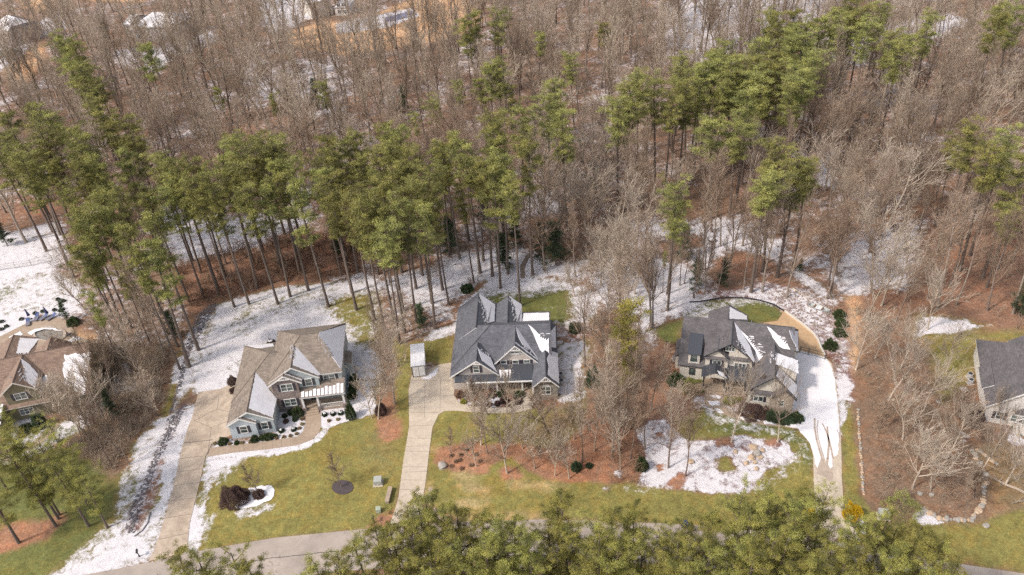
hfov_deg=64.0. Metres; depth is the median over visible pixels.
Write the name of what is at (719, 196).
bare tree
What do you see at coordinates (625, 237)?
bare tree
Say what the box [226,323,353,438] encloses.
suburban house
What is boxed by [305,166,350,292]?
pine tree
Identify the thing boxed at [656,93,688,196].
pine tree
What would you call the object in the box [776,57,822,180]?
pine tree
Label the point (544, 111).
bare tree
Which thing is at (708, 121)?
pine tree
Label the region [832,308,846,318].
shrub
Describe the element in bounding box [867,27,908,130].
pine tree
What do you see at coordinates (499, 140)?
pine tree
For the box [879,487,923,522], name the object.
shrub
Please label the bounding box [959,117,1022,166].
bare tree
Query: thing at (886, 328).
bare tree
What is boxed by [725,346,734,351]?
window
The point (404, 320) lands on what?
bare tree
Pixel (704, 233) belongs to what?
bare tree
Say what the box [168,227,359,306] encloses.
undergrowth
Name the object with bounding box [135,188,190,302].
pine tree
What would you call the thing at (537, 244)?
evergreen tree
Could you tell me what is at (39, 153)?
pine tree
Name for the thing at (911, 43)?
pine tree
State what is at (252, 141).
pine tree
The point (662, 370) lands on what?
bare tree
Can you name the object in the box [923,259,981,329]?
bare tree
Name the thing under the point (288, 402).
window
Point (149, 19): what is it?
distant house
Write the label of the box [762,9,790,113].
pine tree
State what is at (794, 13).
pine tree
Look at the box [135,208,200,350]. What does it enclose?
pine tree
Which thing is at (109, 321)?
bare tree
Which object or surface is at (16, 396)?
window
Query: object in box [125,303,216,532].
loose stones
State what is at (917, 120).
bare tree
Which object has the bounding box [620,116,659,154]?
bare tree
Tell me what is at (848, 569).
pine tree
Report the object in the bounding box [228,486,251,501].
shrub
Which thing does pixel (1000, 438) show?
bare tree
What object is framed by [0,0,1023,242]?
wood
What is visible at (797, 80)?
pine tree
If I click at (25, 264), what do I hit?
fence
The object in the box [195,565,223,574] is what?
pine tree
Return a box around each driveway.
[149,383,233,560]
[391,363,534,528]
[783,350,859,540]
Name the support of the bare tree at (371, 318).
on the ground
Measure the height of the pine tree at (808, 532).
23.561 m
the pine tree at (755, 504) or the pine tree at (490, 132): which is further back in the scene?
the pine tree at (490, 132)
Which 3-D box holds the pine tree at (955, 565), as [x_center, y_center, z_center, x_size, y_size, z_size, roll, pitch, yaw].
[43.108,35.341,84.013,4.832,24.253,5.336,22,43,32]
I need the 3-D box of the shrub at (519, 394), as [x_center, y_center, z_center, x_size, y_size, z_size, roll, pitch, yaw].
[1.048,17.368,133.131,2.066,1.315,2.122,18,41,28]
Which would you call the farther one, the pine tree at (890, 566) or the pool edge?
the pool edge
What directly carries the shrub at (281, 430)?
on the ground
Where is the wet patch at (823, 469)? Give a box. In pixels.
[815,460,832,481]
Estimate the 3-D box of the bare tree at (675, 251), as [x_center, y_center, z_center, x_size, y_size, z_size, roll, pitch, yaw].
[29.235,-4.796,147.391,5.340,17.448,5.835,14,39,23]
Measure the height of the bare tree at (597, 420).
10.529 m
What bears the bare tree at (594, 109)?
on the ground
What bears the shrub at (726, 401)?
on the ground
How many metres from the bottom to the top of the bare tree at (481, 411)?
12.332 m
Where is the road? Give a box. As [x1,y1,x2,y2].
[86,519,1023,574]
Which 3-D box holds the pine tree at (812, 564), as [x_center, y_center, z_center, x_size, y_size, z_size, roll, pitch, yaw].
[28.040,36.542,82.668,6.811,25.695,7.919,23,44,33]
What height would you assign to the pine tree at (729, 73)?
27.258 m
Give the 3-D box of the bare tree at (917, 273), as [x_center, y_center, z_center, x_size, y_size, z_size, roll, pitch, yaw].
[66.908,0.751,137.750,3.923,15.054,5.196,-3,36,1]
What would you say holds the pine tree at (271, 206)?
on the ground
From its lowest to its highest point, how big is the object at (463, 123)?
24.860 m
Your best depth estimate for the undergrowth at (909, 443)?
119.30 m
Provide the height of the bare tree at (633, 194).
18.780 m
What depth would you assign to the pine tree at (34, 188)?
157.92 m
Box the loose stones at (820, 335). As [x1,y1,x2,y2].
[768,287,842,367]
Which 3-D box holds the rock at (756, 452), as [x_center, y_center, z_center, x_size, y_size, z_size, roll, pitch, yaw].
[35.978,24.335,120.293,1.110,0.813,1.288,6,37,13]
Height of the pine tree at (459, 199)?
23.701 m
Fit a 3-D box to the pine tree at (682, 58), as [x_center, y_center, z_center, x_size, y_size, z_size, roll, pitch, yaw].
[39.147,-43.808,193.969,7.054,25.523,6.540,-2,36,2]
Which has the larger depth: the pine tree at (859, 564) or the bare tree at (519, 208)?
the bare tree at (519, 208)
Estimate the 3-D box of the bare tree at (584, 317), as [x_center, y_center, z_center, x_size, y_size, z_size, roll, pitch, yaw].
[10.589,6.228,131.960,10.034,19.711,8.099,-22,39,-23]
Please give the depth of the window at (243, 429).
128.61 m
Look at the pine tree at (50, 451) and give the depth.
109.58 m
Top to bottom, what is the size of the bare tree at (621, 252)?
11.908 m
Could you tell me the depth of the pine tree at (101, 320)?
131.87 m
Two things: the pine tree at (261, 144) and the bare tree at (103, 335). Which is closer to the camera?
the bare tree at (103, 335)
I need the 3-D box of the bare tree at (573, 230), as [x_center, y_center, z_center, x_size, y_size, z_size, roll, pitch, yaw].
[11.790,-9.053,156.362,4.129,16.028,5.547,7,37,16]
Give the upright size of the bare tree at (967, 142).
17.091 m
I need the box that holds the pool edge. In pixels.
[33,326,66,341]
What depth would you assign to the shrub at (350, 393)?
135.16 m
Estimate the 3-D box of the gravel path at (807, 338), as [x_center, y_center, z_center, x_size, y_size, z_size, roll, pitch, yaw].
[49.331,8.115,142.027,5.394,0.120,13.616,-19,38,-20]
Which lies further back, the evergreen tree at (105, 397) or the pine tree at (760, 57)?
the pine tree at (760, 57)
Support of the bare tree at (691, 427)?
on the ground
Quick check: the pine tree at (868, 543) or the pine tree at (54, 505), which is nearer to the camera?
the pine tree at (868, 543)
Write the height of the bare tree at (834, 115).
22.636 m
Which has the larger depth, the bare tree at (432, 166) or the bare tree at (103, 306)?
the bare tree at (432, 166)
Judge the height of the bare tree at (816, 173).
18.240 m
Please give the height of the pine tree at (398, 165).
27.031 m
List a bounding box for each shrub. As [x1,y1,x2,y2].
[17,422,32,433]
[29,413,46,429]
[66,316,80,327]
[217,437,228,445]
[217,484,249,510]
[226,374,236,386]
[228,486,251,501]
[250,434,258,443]
[252,488,264,500]
[258,432,278,440]
[278,427,284,433]
[290,406,303,418]
[344,400,356,420]
[347,389,356,399]
[348,383,357,392]
[349,373,359,381]
[349,379,358,388]
[374,401,386,416]
[456,389,463,398]
[460,283,473,293]
[488,390,496,398]
[494,400,500,405]
[495,389,504,396]
[499,396,508,404]
[513,389,524,398]
[514,398,522,404]
[569,321,580,334]
[570,460,582,472]
[584,363,601,388]
[585,462,592,468]
[635,454,648,472]
[666,370,684,387]
[679,377,704,393]
[723,395,735,405]
[737,401,765,422]
[756,406,772,420]
[764,408,778,423]
[774,410,794,425]
[786,414,796,423]
[791,410,804,423]
[822,337,837,351]
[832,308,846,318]
[832,327,847,337]
[834,317,849,327]
[842,500,863,522]
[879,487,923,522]
[956,404,986,424]
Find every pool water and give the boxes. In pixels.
[35,329,62,339]
[386,12,411,21]
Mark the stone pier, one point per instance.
(388, 494)
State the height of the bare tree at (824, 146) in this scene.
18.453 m
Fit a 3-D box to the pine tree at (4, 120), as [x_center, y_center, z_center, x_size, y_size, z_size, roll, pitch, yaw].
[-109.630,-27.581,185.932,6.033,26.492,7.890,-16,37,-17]
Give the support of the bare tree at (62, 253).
on the ground
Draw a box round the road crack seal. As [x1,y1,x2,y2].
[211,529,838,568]
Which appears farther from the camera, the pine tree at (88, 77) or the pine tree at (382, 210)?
the pine tree at (88, 77)
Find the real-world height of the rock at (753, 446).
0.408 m
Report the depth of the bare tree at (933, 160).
166.75 m
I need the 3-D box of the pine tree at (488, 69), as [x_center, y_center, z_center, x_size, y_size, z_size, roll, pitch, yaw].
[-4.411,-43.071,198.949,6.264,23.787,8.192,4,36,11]
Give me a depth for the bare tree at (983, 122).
167.09 m
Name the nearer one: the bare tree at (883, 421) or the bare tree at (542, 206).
the bare tree at (883, 421)
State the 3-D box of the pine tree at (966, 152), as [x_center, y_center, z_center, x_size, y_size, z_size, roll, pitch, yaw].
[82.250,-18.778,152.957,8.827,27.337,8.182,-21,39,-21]
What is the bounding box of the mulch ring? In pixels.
[332,480,352,493]
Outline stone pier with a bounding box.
[385,486,391,503]
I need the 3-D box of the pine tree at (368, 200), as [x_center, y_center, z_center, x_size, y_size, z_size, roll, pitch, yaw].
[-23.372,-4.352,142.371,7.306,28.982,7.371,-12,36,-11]
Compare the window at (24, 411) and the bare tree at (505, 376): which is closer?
the bare tree at (505, 376)
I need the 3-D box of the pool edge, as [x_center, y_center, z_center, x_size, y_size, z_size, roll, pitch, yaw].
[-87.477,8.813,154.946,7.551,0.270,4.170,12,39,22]
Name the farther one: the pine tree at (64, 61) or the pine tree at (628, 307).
the pine tree at (64, 61)
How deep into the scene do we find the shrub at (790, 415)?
124.84 m
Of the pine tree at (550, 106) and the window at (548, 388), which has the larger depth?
the pine tree at (550, 106)
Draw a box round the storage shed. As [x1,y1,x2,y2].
[410,343,425,376]
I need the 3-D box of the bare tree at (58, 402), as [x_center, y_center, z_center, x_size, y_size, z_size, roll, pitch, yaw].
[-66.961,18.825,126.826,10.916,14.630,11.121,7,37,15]
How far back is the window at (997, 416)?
121.69 m
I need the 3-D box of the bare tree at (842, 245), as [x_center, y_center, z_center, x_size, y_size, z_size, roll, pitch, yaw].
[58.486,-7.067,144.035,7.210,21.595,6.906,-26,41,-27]
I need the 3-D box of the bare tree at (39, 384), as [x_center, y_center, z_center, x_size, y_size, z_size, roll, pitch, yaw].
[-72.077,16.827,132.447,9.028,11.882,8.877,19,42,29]
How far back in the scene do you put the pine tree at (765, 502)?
84.34 m
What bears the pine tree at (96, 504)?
on the ground
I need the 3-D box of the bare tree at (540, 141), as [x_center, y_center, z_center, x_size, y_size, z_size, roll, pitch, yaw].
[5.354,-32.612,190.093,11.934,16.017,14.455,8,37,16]
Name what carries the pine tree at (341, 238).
on the ground
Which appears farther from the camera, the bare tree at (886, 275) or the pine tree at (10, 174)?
the pine tree at (10, 174)
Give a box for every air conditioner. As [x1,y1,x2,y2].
[559,378,564,385]
[965,372,973,378]
[965,378,973,385]
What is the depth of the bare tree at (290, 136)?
185.00 m
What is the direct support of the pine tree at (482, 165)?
on the ground
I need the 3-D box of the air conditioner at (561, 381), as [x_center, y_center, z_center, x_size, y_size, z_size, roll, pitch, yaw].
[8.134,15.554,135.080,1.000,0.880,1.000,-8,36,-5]
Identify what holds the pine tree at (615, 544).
on the ground
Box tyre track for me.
[814,418,839,466]
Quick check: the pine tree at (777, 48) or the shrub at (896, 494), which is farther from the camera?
the pine tree at (777, 48)
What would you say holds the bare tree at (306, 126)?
on the ground
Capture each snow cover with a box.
[28,327,61,334]
[235,485,274,508]
[422,367,438,378]
[785,351,839,467]
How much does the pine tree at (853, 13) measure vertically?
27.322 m
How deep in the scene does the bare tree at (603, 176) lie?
173.26 m
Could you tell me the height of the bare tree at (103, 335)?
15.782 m
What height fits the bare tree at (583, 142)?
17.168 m
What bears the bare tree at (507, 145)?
on the ground
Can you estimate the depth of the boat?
147.26 m
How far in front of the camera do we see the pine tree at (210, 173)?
149.56 m
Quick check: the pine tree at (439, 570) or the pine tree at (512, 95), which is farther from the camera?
the pine tree at (512, 95)
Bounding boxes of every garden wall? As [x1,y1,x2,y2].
[134,512,150,536]
[690,297,783,310]
[784,310,824,354]
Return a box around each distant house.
[0,15,43,43]
[124,14,145,35]
[130,12,200,41]
[301,0,332,18]
[333,0,355,15]
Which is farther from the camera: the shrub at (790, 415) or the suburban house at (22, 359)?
the suburban house at (22, 359)
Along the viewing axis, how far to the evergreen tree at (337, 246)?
169.87 m
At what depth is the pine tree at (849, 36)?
198.32 m
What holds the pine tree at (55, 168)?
on the ground
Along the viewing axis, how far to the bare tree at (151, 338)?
139.30 m
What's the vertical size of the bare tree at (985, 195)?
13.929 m
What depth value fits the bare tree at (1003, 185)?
156.90 m
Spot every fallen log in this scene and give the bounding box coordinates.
[986,474,1023,493]
[1007,497,1023,503]
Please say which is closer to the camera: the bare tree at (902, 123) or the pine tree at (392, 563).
the pine tree at (392, 563)
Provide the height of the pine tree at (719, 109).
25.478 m
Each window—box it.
[13,392,27,400]
[19,407,34,415]
[239,426,248,433]
[260,422,268,429]
[280,383,293,391]
[284,398,297,406]
[304,378,312,385]
[323,373,335,379]
[473,366,479,372]
[541,385,550,394]
[689,368,694,374]
[690,354,697,362]
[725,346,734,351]
[734,362,746,366]
[753,395,762,401]
[995,411,1003,419]
[1009,414,1022,423]
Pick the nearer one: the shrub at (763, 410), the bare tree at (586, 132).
the shrub at (763, 410)
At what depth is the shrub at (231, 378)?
139.74 m
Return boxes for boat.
[808,302,829,312]
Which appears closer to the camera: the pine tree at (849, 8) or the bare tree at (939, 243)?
the bare tree at (939, 243)
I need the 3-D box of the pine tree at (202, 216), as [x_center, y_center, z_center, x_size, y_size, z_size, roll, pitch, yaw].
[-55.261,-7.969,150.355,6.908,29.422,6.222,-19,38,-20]
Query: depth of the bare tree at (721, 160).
161.58 m
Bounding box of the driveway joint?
[159,380,835,539]
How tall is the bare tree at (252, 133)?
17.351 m
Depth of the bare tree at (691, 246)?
151.00 m
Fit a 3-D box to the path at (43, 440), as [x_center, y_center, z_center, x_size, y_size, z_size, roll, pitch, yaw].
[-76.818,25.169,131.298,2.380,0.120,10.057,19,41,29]
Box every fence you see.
[0,255,52,269]
[799,347,825,358]
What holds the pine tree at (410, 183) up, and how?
on the ground
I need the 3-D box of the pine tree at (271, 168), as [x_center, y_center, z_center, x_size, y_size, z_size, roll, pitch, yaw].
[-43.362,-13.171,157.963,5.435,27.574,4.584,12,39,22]
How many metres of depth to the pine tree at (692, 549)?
81.41 m
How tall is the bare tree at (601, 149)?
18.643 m
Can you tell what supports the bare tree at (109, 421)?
on the ground
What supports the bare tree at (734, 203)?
on the ground
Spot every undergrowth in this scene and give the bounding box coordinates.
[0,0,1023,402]
[60,328,172,472]
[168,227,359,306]
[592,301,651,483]
[861,363,988,518]
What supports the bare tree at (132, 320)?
on the ground
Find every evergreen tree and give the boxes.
[0,221,18,245]
[56,300,69,320]
[97,385,121,416]
[162,309,185,337]
[309,77,319,107]
[325,217,343,253]
[396,84,413,112]
[414,302,427,329]
[441,215,458,253]
[474,192,491,226]
[494,231,514,269]
[508,214,521,247]
[532,221,549,258]
[537,219,571,265]
[674,222,694,258]
[687,257,704,291]
[717,256,729,286]
[796,258,803,271]
[1010,284,1023,315]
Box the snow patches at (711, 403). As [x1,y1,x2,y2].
[708,394,775,424]
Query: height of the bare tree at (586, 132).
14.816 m
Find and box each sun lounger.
[25,317,29,326]
[33,312,38,320]
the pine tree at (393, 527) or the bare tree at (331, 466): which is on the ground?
the pine tree at (393, 527)
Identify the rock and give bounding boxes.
[438,461,446,469]
[747,454,755,459]
[749,444,757,449]
[753,449,760,456]
[944,515,949,521]
[982,523,989,527]
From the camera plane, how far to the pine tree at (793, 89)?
168.84 m
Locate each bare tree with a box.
[18,365,107,439]
[25,357,91,420]
[34,367,100,440]
[35,236,74,285]
[39,368,98,440]
[40,326,68,346]
[47,265,93,309]
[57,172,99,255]
[62,346,116,414]
[65,320,111,396]
[68,362,105,418]
[69,307,121,381]
[69,400,113,468]
[72,292,115,348]
[75,243,111,318]
[81,399,121,456]
[87,325,117,400]
[97,311,139,373]
[99,255,167,333]
[99,406,133,464]
[102,302,138,354]
[108,248,165,357]
[109,294,147,346]
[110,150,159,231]
[116,202,166,303]
[117,338,155,395]
[118,366,163,416]
[127,311,159,369]
[170,135,216,180]
[198,141,223,203]
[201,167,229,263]
[203,121,252,166]
[232,145,275,218]
[239,463,263,492]
[247,127,271,190]
[274,116,316,189]
[280,115,310,186]
[284,139,304,219]
[292,101,317,191]
[303,130,324,184]
[307,147,322,184]
[313,152,361,248]
[322,112,370,189]
[325,451,350,486]
[344,314,413,404]
[345,146,390,199]
[349,372,379,418]
[358,293,386,368]
[359,357,405,419]
[361,131,391,198]
[365,183,426,263]
[365,312,411,366]
[367,343,402,391]
[372,113,387,147]
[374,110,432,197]
[377,301,410,339]
[381,18,437,84]
[382,115,414,174]
[388,288,421,325]
[411,125,441,174]
[411,147,450,241]
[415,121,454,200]
[416,84,478,174]
[417,133,451,228]
[422,110,444,141]
[435,172,466,238]
[442,90,468,178]
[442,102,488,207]
[442,427,455,452]
[446,112,485,157]
[451,103,475,164]
[457,422,485,466]
[459,373,483,412]
[459,377,499,445]
[460,90,484,160]
[463,173,509,265]
[464,373,497,414]
[467,399,487,453]
[470,103,510,148]
[473,401,525,473]
[485,97,516,140]
[490,145,526,207]
[490,362,524,413]
[499,129,513,199]
[499,396,544,448]
[500,118,517,166]
[509,185,551,235]
[512,99,557,159]
[512,419,552,468]
[513,113,551,162]
[516,137,554,184]
[517,138,567,202]
[517,190,563,271]
[519,152,567,246]
[523,380,558,431]
[527,148,553,196]
[528,149,602,231]
[534,443,542,460]
[537,421,578,478]
[538,393,574,458]
[538,428,570,475]
[544,123,582,213]
[549,130,615,191]
[550,179,575,242]
[552,384,587,439]
[554,150,624,231]
[556,277,610,366]
[561,96,590,154]
[561,256,588,296]
[562,199,581,276]
[564,119,622,187]
[565,386,623,451]
[568,153,619,224]
[568,368,593,426]
[569,114,605,172]
[570,296,633,364]
[571,335,618,389]
[571,400,593,463]
[572,241,611,291]
[577,96,607,155]
[578,187,600,252]
[580,152,627,212]
[580,156,646,224]
[580,219,625,284]
[581,218,628,279]
[582,233,630,286]
[585,121,621,178]
[585,261,632,325]
[586,365,624,423]
[587,204,637,257]
[588,335,631,438]
[588,364,645,457]
[590,91,608,163]
[591,395,633,468]
[598,251,638,300]
[598,366,645,451]
[600,212,643,277]
[602,133,632,182]
[602,269,632,376]
[604,164,683,248]
[605,206,651,272]
[609,239,644,343]
[612,123,658,216]
[612,228,655,293]
[613,144,657,181]
[615,237,661,290]
[616,207,677,329]
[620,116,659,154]
[621,334,649,426]
[622,336,650,433]
[623,160,653,211]
[627,383,652,449]
[628,115,659,208]
[629,306,657,394]
[629,379,652,459]
[631,225,682,328]
[635,343,678,410]
[641,171,667,234]
[642,102,660,164]
[642,374,694,467]
[642,377,692,434]
[645,257,659,291]
[657,153,704,193]
[657,178,675,254]
[664,224,689,292]
[665,111,686,177]
[668,381,713,411]
[670,145,701,215]
[676,224,691,285]
[676,399,707,476]
[679,232,696,283]
[682,113,737,194]
[689,107,713,170]
[689,213,719,289]
[690,244,708,296]
[693,251,706,298]
[695,184,720,267]
[698,227,718,294]
[699,141,740,231]
[701,154,729,246]
[704,155,726,248]
[706,345,764,442]
[716,230,737,290]
[723,188,747,267]
[729,184,756,267]
[736,120,801,195]
[737,199,788,277]
[739,162,762,246]
[740,215,769,289]
[746,178,796,291]
[748,135,786,215]
[762,357,807,441]
[764,127,800,153]
[766,119,849,199]
[767,106,784,159]
[770,85,785,148]
[774,188,804,273]
[777,109,806,201]
[779,187,830,297]
[795,96,844,181]
[795,149,821,214]
[796,89,848,146]
[796,150,832,218]
[801,191,873,297]
[808,94,853,191]
[816,139,868,207]
[818,197,864,274]
[822,196,859,285]
[823,194,867,298]
[825,149,878,261]
[826,137,904,222]
[829,66,878,161]
[830,168,868,210]
[830,293,891,369]
[837,124,879,169]
[842,143,913,252]
[844,120,888,214]
[847,224,926,305]
[852,191,932,269]
[853,183,900,242]
[853,218,889,291]
[854,240,925,312]
[860,120,880,177]
[863,127,974,227]
[864,165,907,239]
[864,305,903,358]
[867,324,937,400]
[871,402,895,428]
[878,98,909,179]
[878,113,944,170]
[881,212,958,293]
[882,89,935,183]
[884,143,937,203]
[885,371,948,439]
[892,414,971,489]
[894,190,920,252]
[895,260,929,321]
[896,301,938,368]
[902,86,946,187]
[902,123,958,224]
[911,151,955,219]
[911,423,982,491]
[916,216,956,299]
[918,164,954,230]
[920,139,946,203]
[921,350,980,405]
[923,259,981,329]
[924,316,977,372]
[924,386,1003,461]
[930,190,981,277]
[932,173,981,309]
[934,118,975,201]
[948,186,995,285]
[951,380,988,427]
[952,113,986,188]
[954,193,1010,305]
[955,133,997,210]
[957,459,982,508]
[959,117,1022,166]
[962,453,997,499]
[963,163,1023,236]
[963,175,1023,238]
[966,137,1023,216]
[967,108,993,195]
[977,203,1023,310]
[978,407,1023,475]
[980,178,1023,258]
[991,384,1023,427]
[995,409,1023,485]
[997,208,1023,270]
[1008,194,1023,313]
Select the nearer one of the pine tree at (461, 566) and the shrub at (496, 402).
the pine tree at (461, 566)
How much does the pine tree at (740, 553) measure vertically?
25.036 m
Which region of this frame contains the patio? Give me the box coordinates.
[0,317,86,348]
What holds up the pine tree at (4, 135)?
on the ground
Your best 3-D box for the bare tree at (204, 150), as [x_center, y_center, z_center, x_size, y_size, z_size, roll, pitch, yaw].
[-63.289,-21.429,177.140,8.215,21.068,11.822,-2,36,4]
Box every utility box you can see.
[373,476,383,487]
[375,506,380,512]
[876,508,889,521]
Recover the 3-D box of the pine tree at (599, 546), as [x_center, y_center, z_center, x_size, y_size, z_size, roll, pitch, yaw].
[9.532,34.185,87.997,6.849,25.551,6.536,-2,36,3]
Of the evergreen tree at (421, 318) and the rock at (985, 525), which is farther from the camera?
the evergreen tree at (421, 318)
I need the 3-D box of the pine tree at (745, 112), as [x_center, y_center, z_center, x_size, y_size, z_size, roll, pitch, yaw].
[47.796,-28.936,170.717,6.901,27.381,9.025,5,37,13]
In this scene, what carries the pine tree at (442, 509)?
on the ground
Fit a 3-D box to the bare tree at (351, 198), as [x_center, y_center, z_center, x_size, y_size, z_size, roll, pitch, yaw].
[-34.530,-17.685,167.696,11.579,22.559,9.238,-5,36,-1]
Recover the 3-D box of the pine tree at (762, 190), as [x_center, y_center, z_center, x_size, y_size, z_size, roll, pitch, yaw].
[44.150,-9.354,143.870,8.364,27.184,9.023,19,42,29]
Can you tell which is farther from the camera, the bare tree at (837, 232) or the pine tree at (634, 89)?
the pine tree at (634, 89)
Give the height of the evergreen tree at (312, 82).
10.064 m
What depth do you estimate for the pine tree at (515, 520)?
88.26 m
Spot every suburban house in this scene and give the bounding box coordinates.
[0,334,104,436]
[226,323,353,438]
[450,293,558,399]
[674,304,798,412]
[973,335,1023,435]
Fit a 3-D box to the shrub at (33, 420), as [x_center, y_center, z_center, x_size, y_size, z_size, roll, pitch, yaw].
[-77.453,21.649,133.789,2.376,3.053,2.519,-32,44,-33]
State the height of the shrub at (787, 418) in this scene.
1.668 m
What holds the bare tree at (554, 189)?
on the ground
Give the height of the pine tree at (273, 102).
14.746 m
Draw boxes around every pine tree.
[0,110,51,218]
[0,127,52,232]
[0,136,46,251]
[0,405,27,452]
[0,422,60,519]
[0,428,57,527]
[0,440,8,490]
[0,449,21,543]
[1,150,74,277]
[3,434,62,515]
[5,139,69,250]
[13,429,90,527]
[18,156,59,239]
[20,101,49,134]
[24,122,81,237]
[25,102,88,210]
[30,409,91,505]
[40,27,97,134]
[41,154,82,244]
[48,178,107,280]
[54,443,108,528]
[55,54,100,145]
[57,32,102,109]
[58,241,127,342]
[60,124,107,236]
[61,200,123,324]
[62,58,117,161]
[62,131,126,257]
[63,154,121,286]
[69,95,143,223]
[70,206,132,328]
[74,161,137,268]
[76,244,112,309]
[77,287,131,384]
[80,152,130,268]
[83,197,145,318]
[86,183,137,304]
[90,76,118,137]
[95,175,161,314]
[100,109,158,227]
[104,253,151,349]
[111,220,179,347]
[112,145,160,249]
[115,157,153,238]
[117,133,167,235]
[119,245,180,369]
[131,236,190,367]
[135,41,171,138]
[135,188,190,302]
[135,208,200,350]
[137,171,204,298]
[139,149,193,261]
[150,538,216,574]
[151,152,201,271]
[157,563,182,574]
[160,155,218,287]
[166,169,219,295]
[172,152,225,275]
[176,171,235,307]
[179,546,233,574]
[194,157,243,291]
[194,177,250,304]
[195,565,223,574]
[206,537,255,574]
[212,151,253,262]
[212,159,258,288]
[213,86,232,135]
[216,128,264,252]
[221,128,281,262]
[228,167,270,283]
[230,180,278,303]
[230,551,273,574]
[246,156,282,271]
[248,132,285,233]
[254,179,291,297]
[257,142,304,248]
[261,130,297,256]
[261,169,309,290]
[262,153,300,275]
[267,91,282,130]
[273,150,317,274]
[281,176,329,306]
[291,547,346,574]
[295,148,342,275]
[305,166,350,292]
[309,141,358,272]
[309,169,357,310]
[312,78,332,135]
[313,132,353,248]
[316,537,364,574]
[322,176,347,262]
[327,527,384,574]
[328,180,377,318]
[329,130,365,243]
[338,126,372,224]
[340,148,379,274]
[344,188,385,331]
[349,186,395,321]
[358,144,403,272]
[359,168,391,282]
[361,514,403,574]
[362,215,404,344]
[362,526,421,574]
[368,170,404,310]
[372,119,404,239]
[373,204,407,333]
[374,513,418,570]
[378,135,409,256]
[381,119,422,248]
[382,484,429,574]
[384,160,422,289]
[386,191,421,322]
[391,518,442,574]
[393,172,434,303]
[393,516,433,574]
[397,143,427,275]
[398,496,450,574]
[403,540,457,574]
[407,156,448,290]
[408,110,422,165]
[408,489,450,570]
[411,198,445,329]
[414,188,450,305]
[415,521,455,573]
[417,565,460,574]
[418,495,472,574]
[419,91,445,126]
[423,521,476,574]
[425,137,452,254]
[431,139,460,258]
[436,503,484,574]
[441,129,488,273]
[441,537,485,574]
[444,133,470,240]
[447,175,474,282]
[449,506,488,574]
[450,78,467,123]
[451,14,478,103]
[458,501,510,572]
[462,533,500,574]
[467,9,487,83]
[467,160,485,260]
[468,76,486,134]
[468,156,499,276]
[473,153,508,288]
[473,512,529,573]
[474,106,510,235]
[478,122,508,232]
[480,61,504,114]
[481,558,518,574]
[482,516,533,574]
[483,133,509,248]
[483,517,526,574]
[485,5,513,92]
[485,53,512,149]
[489,145,518,274]
[491,506,535,573]
[496,170,525,302]
[499,95,543,210]
[502,84,521,145]
[510,543,554,574]
[511,521,548,574]
[513,507,576,574]
[514,139,547,275]
[527,82,567,196]
[530,485,584,573]
[532,533,584,574]
[534,30,547,91]
[539,487,594,574]
[540,76,573,178]
[545,106,581,227]
[549,519,594,574]
[555,552,600,574]
[557,49,582,129]
[570,512,623,574]
[571,501,622,574]
[584,503,634,574]
[589,527,645,574]
[595,21,612,93]
[595,93,636,207]
[595,553,628,574]
[603,510,651,570]
[608,74,647,200]
[608,295,652,386]
[614,498,649,574]
[617,531,655,574]
[621,67,652,170]
[621,514,665,574]
[636,66,678,189]
[636,525,685,574]
[647,517,693,573]
[649,547,702,574]
[654,171,693,310]
[655,511,704,574]
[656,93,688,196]
[661,202,684,294]
[661,503,712,572]
[662,251,667,292]
[664,50,693,152]
[668,59,708,163]
[670,76,699,188]
[670,514,730,574]
[677,68,719,181]
[678,540,733,574]
[687,113,732,219]
[688,501,730,574]
[690,60,712,175]
[699,50,725,157]
[701,47,722,147]
[703,48,746,162]
[707,74,735,181]
[709,472,756,572]
[710,37,741,137]
[710,531,755,574]
[712,492,773,571]
[714,113,762,217]
[716,53,744,131]
[716,60,750,177]
[718,503,777,573]
[727,479,798,573]
[728,83,762,200]
[729,545,774,574]
[731,56,758,167]
[733,45,776,164]
[733,521,794,574]
[734,61,774,184]
[737,516,809,574]
[743,36,776,149]
[743,74,777,183]
[746,164,799,292]
[751,57,781,172]
[751,530,816,574]
[753,4,782,111]
[753,157,785,272]
[753,482,794,549]
[755,135,798,259]
[756,487,828,574]
[759,494,809,574]
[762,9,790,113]
[762,550,815,574]
[763,48,791,139]
[767,51,792,159]
[768,145,820,277]
[771,79,804,160]
[773,69,814,181]
[775,21,800,110]
[775,480,837,573]
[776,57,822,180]
[778,22,812,125]
[780,25,820,134]
[780,551,816,574]
[782,7,805,102]
[784,519,826,574]
[789,478,847,572]
[792,155,820,269]
[794,14,819,125]
[795,48,830,158]
[799,532,850,574]
[800,548,839,574]
[805,14,830,112]
[806,46,837,143]
[813,559,860,574]
[818,10,852,113]
[820,6,848,100]
[821,499,886,573]
[821,542,879,574]
[824,541,870,574]
[829,24,864,117]
[833,505,893,573]
[834,0,864,89]
[835,6,860,85]
[846,3,886,106]
[850,13,884,126]
[855,503,905,572]
[862,512,920,573]
[863,0,896,89]
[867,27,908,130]
[867,540,921,574]
[871,553,911,574]
[875,32,926,152]
[879,525,947,574]
[881,516,942,574]
[891,32,919,128]
[896,538,962,574]
[898,530,956,574]
[911,7,945,117]
[914,540,962,574]
[933,553,970,574]
[934,138,962,226]
[936,113,989,250]
[957,139,1007,271]
[967,8,1013,120]
[968,122,1023,255]
[976,0,1009,97]
[980,151,1023,279]
[985,197,1023,287]
[988,0,1023,109]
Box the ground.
[0,0,1023,574]
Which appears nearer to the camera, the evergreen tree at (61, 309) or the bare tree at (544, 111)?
the evergreen tree at (61, 309)
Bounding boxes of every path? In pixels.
[0,422,59,462]
[207,411,320,456]
[520,251,532,277]
[705,394,782,426]
[763,310,823,355]

